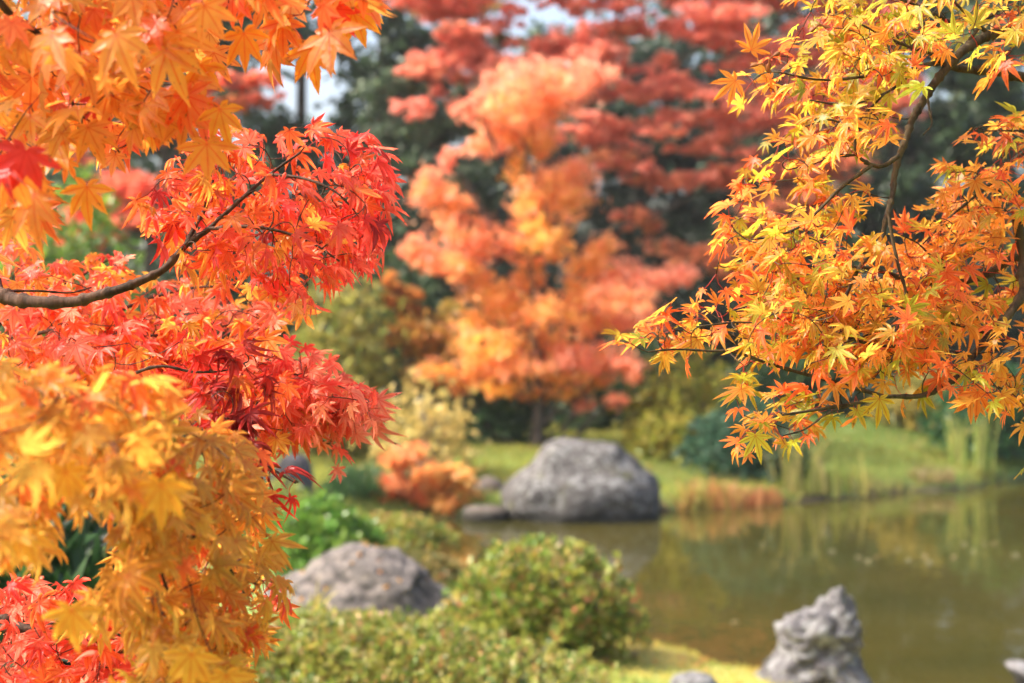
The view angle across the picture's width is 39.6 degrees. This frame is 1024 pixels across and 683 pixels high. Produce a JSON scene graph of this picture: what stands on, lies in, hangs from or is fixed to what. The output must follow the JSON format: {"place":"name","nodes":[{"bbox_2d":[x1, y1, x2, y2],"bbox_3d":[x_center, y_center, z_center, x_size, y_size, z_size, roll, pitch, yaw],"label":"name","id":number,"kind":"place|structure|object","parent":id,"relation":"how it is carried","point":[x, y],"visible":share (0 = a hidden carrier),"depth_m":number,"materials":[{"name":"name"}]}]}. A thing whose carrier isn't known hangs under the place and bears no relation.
{"place":"outdoors","nodes":[
{"label":"outdoors","id":0,"kind":"place"},
{"bbox_2d":[249,584,312,673],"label":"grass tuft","id":1,"kind":"object","parent":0,"point":[289,617],"visible":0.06,"depth_m":6.60,"materials":[{"name":"plant"}]},
{"bbox_2d":[0,200,1023,682],"bbox_3d":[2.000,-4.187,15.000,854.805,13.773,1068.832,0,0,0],"label":"ground","id":2,"kind":"structure","parent":0,"point":[1006,474],"depth_m":18.38,"materials":[{"name":"green plant"}]},
{"bbox_2d":[0,457,130,674],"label":"dark shrub","id":3,"kind":"object","parent":2,"relation":"on","point":[82,545],"visible":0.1,"depth_m":4.17,"materials":[{"name":"green plant"}]},
{"bbox_2d":[0,0,190,329],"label":"evergreen tree","id":4,"kind":"object","parent":2,"relation":"on","point":[146,166],"visible":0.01,"depth_m":29.86,"materials":[{"name":"green plant"}]},
{"bbox_2d":[0,154,194,479],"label":"green shrub","id":5,"kind":"object","parent":2,"relation":"on","point":[77,245],"visible":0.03,"depth_m":14.89,"materials":[{"name":"green plant"}]},
{"bbox_2d":[0,52,273,330],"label":"evergreen tree","id":6,"kind":"object","parent":2,"relation":"on","point":[240,71],"depth_m":37.73,"materials":[{"name":"green plant"}]},
{"bbox_2d":[51,68,287,304],"bbox_3d":[-5.473,-1.243,20.996,4.259,5.621,1.731,0,0,13],"label":"maple tree","id":7,"kind":"object","parent":2,"relation":"on","point":[132,184],"visible":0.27,"depth_m":20.95,"materials":[{"name":"red plant"}]},
{"bbox_2d":[38,0,327,332],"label":"evergreen tree","id":8,"kind":"object","parent":2,"relation":"on","point":[252,126],"visible":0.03,"depth_m":27.21,"materials":[{"name":"green plant"}]},
{"bbox_2d":[0,0,395,682],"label":"maple tree","id":9,"kind":"object","parent":2,"relation":"on","point":[174,518],"visible":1,"depth_m":1.55,"materials":[{"name":"orange plant"}]},
{"bbox_2d":[0,1,408,682],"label":"maple tree","id":10,"kind":"object","parent":2,"relation":"on","point":[304,401],"visible":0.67,"depth_m":2.15,"materials":[{"name":"red plant"}]},
{"bbox_2d":[98,259,322,440],"bbox_3d":[-4.566,0.089,21.927,4.188,3.114,2.956,0,0,-25],"label":"dark shrub","id":11,"kind":"object","parent":2,"relation":"on","point":[289,327],"visible":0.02,"depth_m":21.77,"materials":[{"name":"green plant"}]},
{"bbox_2d":[242,474,314,550],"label":"leafy shrub","id":12,"kind":"object","parent":2,"relation":"on","point":[297,491],"visible":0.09,"depth_m":11.53,"materials":[{"name":"green plant"}]},
{"bbox_2d":[271,454,314,499],"bbox_3d":[-2.317,1.465,15.000,0.473,0.568,0.539,0,0,0],"label":"dark rock","id":13,"kind":"object","parent":2,"relation":"on","point":[301,461],"visible":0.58,"depth_m":14.82,"materials":[{"name":"stone"}]},
{"bbox_2d":[152,0,454,318],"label":"evergreen tree","id":14,"kind":"object","parent":2,"relation":"on","point":[347,111],"visible":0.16,"depth_m":28.40,"materials":[{"name":"green plant"}]},
{"bbox_2d":[254,488,388,576],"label":"leafy shrub","id":15,"kind":"object","parent":2,"relation":"on","point":[331,524],"visible":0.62,"depth_m":9.98,"materials":[{"name":"green plant"}]},
{"bbox_2d":[308,582,340,615],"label":"grass tuft","id":16,"kind":"object","parent":2,"relation":"on","point":[316,605],"visible":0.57,"depth_m":7.19,"materials":[{"name":"yellow plant"}]},
{"bbox_2d":[255,353,411,461],"bbox_3d":[-2.458,0.891,19.100,2.114,1.471,1.950,0,0,-28],"label":"yellow shrub","id":17,"kind":"object","parent":2,"relation":"on","point":[347,444],"visible":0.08,"depth_m":18.84,"materials":[{"name":"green plant"}]},
{"bbox_2d":[276,251,411,444],"bbox_3d":[-2.559,0.037,20.400,2.067,2.995,2.341,0,0,-34],"label":"yellow shrub","id":18,"kind":"object","parent":2,"relation":"on","point":[353,358],"visible":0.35,"depth_m":20.23,"materials":[{"name":"green plant"}]},
{"bbox_2d":[314,455,405,507],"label":"dark shrub","id":19,"kind":"object","parent":2,"relation":"on","point":[353,483],"visible":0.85,"depth_m":15.97,"materials":[{"name":"green plant"}]},
{"bbox_2d":[262,542,459,619],"bbox_3d":[-0.958,1.690,9.006,1.442,0.815,0.990,0,0,0],"label":"garden rock","id":20,"kind":"object","parent":2,"relation":"on","point":[361,581],"visible":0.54,"depth_m":8.75,"materials":[{"name":"grey stone"}]},
{"bbox_2d":[292,0,494,373],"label":"evergreen tree","id":21,"kind":"object","parent":2,"relation":"on","point":[420,38],"visible":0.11,"depth_m":32.43,"materials":[{"name":"green plant"}]},
{"bbox_2d":[293,244,495,426],"bbox_3d":[-2.205,0.025,24.137,4.049,3.404,2.956,0,0,0],"label":"dark shrub","id":22,"kind":"object","parent":2,"relation":"on","point":[423,283],"visible":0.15,"depth_m":23.65,"materials":[{"name":"green plant"}]},
{"bbox_2d":[359,507,461,553],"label":"azalea bush","id":23,"kind":"object","parent":2,"relation":"on","point":[413,532],"visible":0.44,"depth_m":11.88,"materials":[{"name":"green plant"}]},
{"bbox_2d":[324,50,515,420],"bbox_3d":[-1.693,-1.860,26.009,3.678,6.844,2.061,0,0,12],"label":"evergreen tree","id":24,"kind":"object","parent":2,"relation":"on","point":[409,140],"visible":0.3,"depth_m":25.80,"materials":[{"name":"green plant"}]},
{"bbox_2d":[349,366,491,479],"bbox_3d":[-1.169,1.044,17.594,1.732,1.484,1.776,0,0,-13],"label":"bare shrub","id":25,"kind":"object","parent":2,"relation":"on","point":[423,429],"visible":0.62,"depth_m":17.47,"materials":[{"name":"yellow plant"}]},
{"bbox_2d":[365,441,484,516],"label":"orange shrub","id":26,"kind":"object","parent":2,"relation":"on","point":[445,484],"visible":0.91,"depth_m":16.18,"materials":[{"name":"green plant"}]},
{"bbox_2d":[379,269,471,433],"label":"maple tree","id":27,"kind":"object","parent":2,"relation":"on","point":[423,341],"visible":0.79,"depth_m":20.70,"materials":[{"name":"orange plant"}]},
{"bbox_2d":[227,600,641,682],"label":"azalea bush","id":28,"kind":"object","parent":2,"relation":"on","point":[359,647],"visible":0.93,"depth_m":6.11,"materials":[{"name":"green plant"}]},
{"bbox_2d":[401,547,471,586],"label":"azalea bush","id":29,"kind":"object","parent":2,"relation":"on","point":[441,568],"visible":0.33,"depth_m":10.30,"materials":[{"name":"green plant"}]},
{"bbox_2d":[408,0,525,380],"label":"bare tree","id":30,"kind":"object","parent":2,"relation":"on","point":[500,38],"visible":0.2,"depth_m":26.81,"materials":[{"name":"brown plant"}]},
{"bbox_2d":[462,505,508,521],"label":"stone slab","id":31,"kind":"structure","parent":2,"relation":"on","point":[484,513],"depth_m":15.80,"materials":[{"name":"grey stone"}]},
{"bbox_2d":[472,476,503,494],"bbox_3d":[-0.275,1.860,16.893,0.442,0.522,0.619,0,0,0],"label":"flat rock","id":32,"kind":"object","parent":2,"relation":"on","point":[492,483],"visible":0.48,"depth_m":16.68,"materials":[{"name":"grey stone"}]},
{"bbox_2d":[441,375,557,447],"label":"dark shrub","id":33,"kind":"object","parent":2,"relation":"on","point":[503,417],"visible":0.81,"depth_m":20.09,"materials":[{"name":"green plant"}]},
{"bbox_2d":[401,83,605,357],"bbox_3d":[-0.634,-2.763,35.938,6.396,7.822,4.700,0,0,0],"label":"evergreen tree","id":34,"kind":"object","parent":2,"relation":"on","point":[504,265],"visible":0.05,"depth_m":35.64,"materials":[{"name":"green plant"}]},
{"bbox_2d":[414,261,632,420],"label":"tree","id":35,"kind":"object","parent":2,"relation":"on","point":[553,283],"visible":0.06,"depth_m":25.59,"materials":[{"name":"green plant"}]},
{"bbox_2d":[427,532,654,671],"bbox_3d":[0.092,1.557,7.908,1.402,0.974,1.351,0,0,0],"label":"azalea bush","id":36,"kind":"object","parent":2,"relation":"on","point":[535,604],"visible":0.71,"depth_m":7.73,"materials":[{"name":"green plant"}]},
{"bbox_2d":[394,49,702,446],"bbox_3d":[0.518,-1.230,19.925,4.355,5.680,2.292,0,0,0],"label":"maple tree","id":37,"kind":"object","parent":2,"relation":"on","point":[536,105],"visible":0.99,"depth_m":19.87,"materials":[{"name":"orange plant"}]},
{"bbox_2d":[451,17,660,304],"bbox_3d":[1.278,-4.099,39.799,7.053,9.912,4.090,0,0,0],"label":"evergreen tree","id":38,"kind":"object","parent":2,"relation":"on","point":[533,32],"visible":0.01,"depth_m":39.65,"materials":[{"name":"green plant"}]},
{"bbox_2d":[499,437,660,523],"bbox_3d":[0.782,1.738,16.272,1.853,1.276,1.415,0,0,0],"label":"boulder","id":39,"kind":"object","parent":2,"relation":"on","point":[564,480],"visible":0.92,"depth_m":15.77,"materials":[{"name":"stone"}]},
{"bbox_2d":[550,329,694,433],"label":"tree","id":40,"kind":"object","parent":2,"relation":"on","point":[605,419],"visible":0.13,"depth_m":22.62,"materials":[{"name":"green plant"}]},
{"bbox_2d":[529,37,763,338],"bbox_3d":[3.165,-3.201,34.160,5.939,8.344,4.474,0,0,0],"label":"evergreen tree","id":41,"kind":"object","parent":2,"relation":"on","point":[691,212],"visible":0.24,"depth_m":33.47,"materials":[{"name":"green plant"}]},
{"bbox_2d":[382,0,928,418],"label":"maple tree","id":42,"kind":"object","parent":2,"relation":"on","point":[472,52],"visible":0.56,"depth_m":25.35,"materials":[{"name":"red plant"}]},
{"bbox_2d":[619,403,691,461],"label":"yellow shrub","id":43,"kind":"object","parent":2,"relation":"on","point":[647,428],"visible":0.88,"depth_m":19.41,"materials":[{"name":"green plant"}]},
{"bbox_2d":[606,338,757,462],"bbox_3d":[2.408,0.815,20.042,2.212,1.819,2.089,0,0,0],"label":"yellow shrub","id":44,"kind":"object","parent":2,"relation":"on","point":[686,406],"visible":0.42,"depth_m":19.80,"materials":[{"name":"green plant"}]},
{"bbox_2d":[520,4,851,308],"bbox_3d":[4.582,-4.083,37.933,9.818,10.526,7.633,0,0,0],"label":"evergreen tree","id":45,"kind":"object","parent":2,"relation":"on","point":[626,109],"visible":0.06,"depth_m":37.47,"materials":[{"name":"green plant"}]},
{"bbox_2d":[666,474,709,510],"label":"reed clump","id":46,"kind":"object","parent":2,"relation":"on","point":[687,503],"visible":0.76,"depth_m":16.81,"materials":[{"name":"yellow plant"}]},
{"bbox_2d":[670,671,716,682],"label":"stone","id":47,"kind":"object","parent":2,"relation":"on","point":[693,677],"visible":1,"depth_m":6.96,"materials":[{"name":"stone"}]},
{"bbox_2d":[675,473,749,510],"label":"reed clump","id":48,"kind":"object","parent":2,"relation":"on","point":[723,502],"visible":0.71,"depth_m":16.93,"materials":[{"name":"orange plant"}]},
{"bbox_2d":[634,265,798,408],"bbox_3d":[3.617,0.038,26.926,4.600,3.327,3.038,0,0,0],"label":"dark shrub","id":49,"kind":"object","parent":2,"relation":"on","point":[714,356],"visible":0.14,"depth_m":26.59,"materials":[{"name":"green plant"}]},
{"bbox_2d":[670,393,825,485],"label":"rounded shrub","id":50,"kind":"object","parent":2,"relation":"on","point":[711,424],"visible":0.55,"depth_m":18.29,"materials":[{"name":"green plant"}]},
{"bbox_2d":[629,0,870,297],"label":"evergreen tree","id":51,"kind":"object","parent":2,"relation":"on","point":[666,10],"visible":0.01,"depth_m":41.01,"materials":[{"name":"green plant"}]},
{"bbox_2d":[665,10,888,358],"bbox_3d":[6.020,-3.171,32.154,5.815,8.713,4.153,0,0,0],"label":"evergreen tree","id":52,"kind":"object","parent":2,"relation":"on","point":[709,201],"visible":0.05,"depth_m":31.84,"materials":[{"name":"green plant"}]},
{"bbox_2d":[762,420,838,493],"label":"reed clump","id":53,"kind":"object","parent":2,"relation":"on","point":[790,469],"visible":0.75,"depth_m":17.84,"materials":[{"name":"green plant"}]},
{"bbox_2d":[722,332,879,417],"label":"dark shrub","id":54,"kind":"object","parent":2,"relation":"on","point":[763,378],"visible":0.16,"depth_m":23.94,"materials":[{"name":"green plant"}]},
{"bbox_2d":[599,0,1023,479],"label":"maple tree","id":55,"kind":"object","parent":2,"relation":"on","point":[767,311],"visible":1,"depth_m":2.13,"materials":[{"name":"orange plant"}]},
{"bbox_2d":[752,586,871,682],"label":"standing stone","id":56,"kind":"object","parent":2,"relation":"on","point":[820,641],"visible":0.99,"depth_m":7.47,"materials":[{"name":"stone"}]},
{"bbox_2d":[770,383,877,420],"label":"dark shrub","id":57,"kind":"object","parent":2,"relation":"on","point":[859,396],"visible":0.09,"depth_m":23.42,"materials":[{"name":"green plant"}]},
{"bbox_2d":[798,0,1002,377],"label":"evergreen tree","id":58,"kind":"object","parent":2,"relation":"on","point":[915,185],"visible":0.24,"depth_m":29.26,"materials":[{"name":"green plant"}]},
{"bbox_2d":[793,0,1023,283],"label":"evergreen tree","id":59,"kind":"object","parent":2,"relation":"on","point":[917,130],"visible":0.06,"depth_m":41.55,"materials":[{"name":"green plant"}]},
{"bbox_2d":[867,367,952,433],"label":"yellow shrub","id":60,"kind":"object","parent":2,"relation":"on","point":[910,420],"visible":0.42,"depth_m":22.11,"materials":[{"name":"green plant"}]},
{"bbox_2d":[836,235,1023,389],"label":"dark shrub","id":61,"kind":"object","parent":2,"relation":"on","point":[1014,332],"visible":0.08,"depth_m":27.13,"materials":[{"name":"green plant"}]},
{"bbox_2d":[905,464,956,482],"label":"reed clump","id":62,"kind":"object","parent":2,"relation":"on","point":[942,476],"visible":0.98,"depth_m":19.09,"materials":[{"name":"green plant"}]},
{"bbox_2d":[844,0,1023,268],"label":"evergreen tree","id":63,"kind":"object","parent":2,"relation":"on","point":[879,156],"depth_m":43.75,"materials":[{"name":"green plant"}]},
{"bbox_2d":[904,0,1023,347],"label":"evergreen tree","id":64,"kind":"object","parent":2,"relation":"on","point":[960,153],"visible":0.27,"depth_m":30.70,"materials":[{"name":"green plant"}]},
{"bbox_2d":[943,413,984,459],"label":"reed clump","id":65,"kind":"object","parent":2,"relation":"on","point":[949,439],"visible":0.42,"depth_m":20.29,"materials":[{"name":"green plant"}]},
{"bbox_2d":[910,363,1023,463],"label":"dark shrub","id":66,"kind":"object","parent":2,"relation":"on","point":[1003,436],"visible":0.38,"depth_m":20.82,"materials":[{"name":"green plant"}]},
{"bbox_2d":[942,395,1003,471],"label":"reed clump","id":67,"kind":"object","parent":2,"relation":"on","point":[958,448],"visible":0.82,"depth_m":19.85,"materials":[{"name":"green plant"}]},
{"bbox_2d":[12,0,1023,199],"label":"sky","id":68,"kind":"structure","parent":0,"point":[327,90],"materials":[{"name":"white"}]},
{"bbox_2d":[401,479,1023,682],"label":"pond water","id":69,"kind":"structure","parent":0,"point":[702,580],"depth_m":12.42,"materials":[{"name":"green liquid"}]},
{"bbox_2d":[719,482,785,506],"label":"reed clump","id":70,"kind":"object","parent":69,"relation":"on","point":[758,498],"visible":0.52,"depth_m":17.26,"materials":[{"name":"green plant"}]},
{"bbox_2d":[796,442,872,497],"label":"reed clump","id":71,"kind":"object","parent":69,"relation":"in","point":[836,483],"visible":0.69,"depth_m":18.14,"materials":[{"name":"green plant"}]},
{"bbox_2d":[1005,660,1023,682],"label":"corner rock","id":72,"kind":"object","parent":69,"relation":"in","point":[1015,668],"visible":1,"depth_m":8.18,"materials":[{"name":"stone"}]}
]}

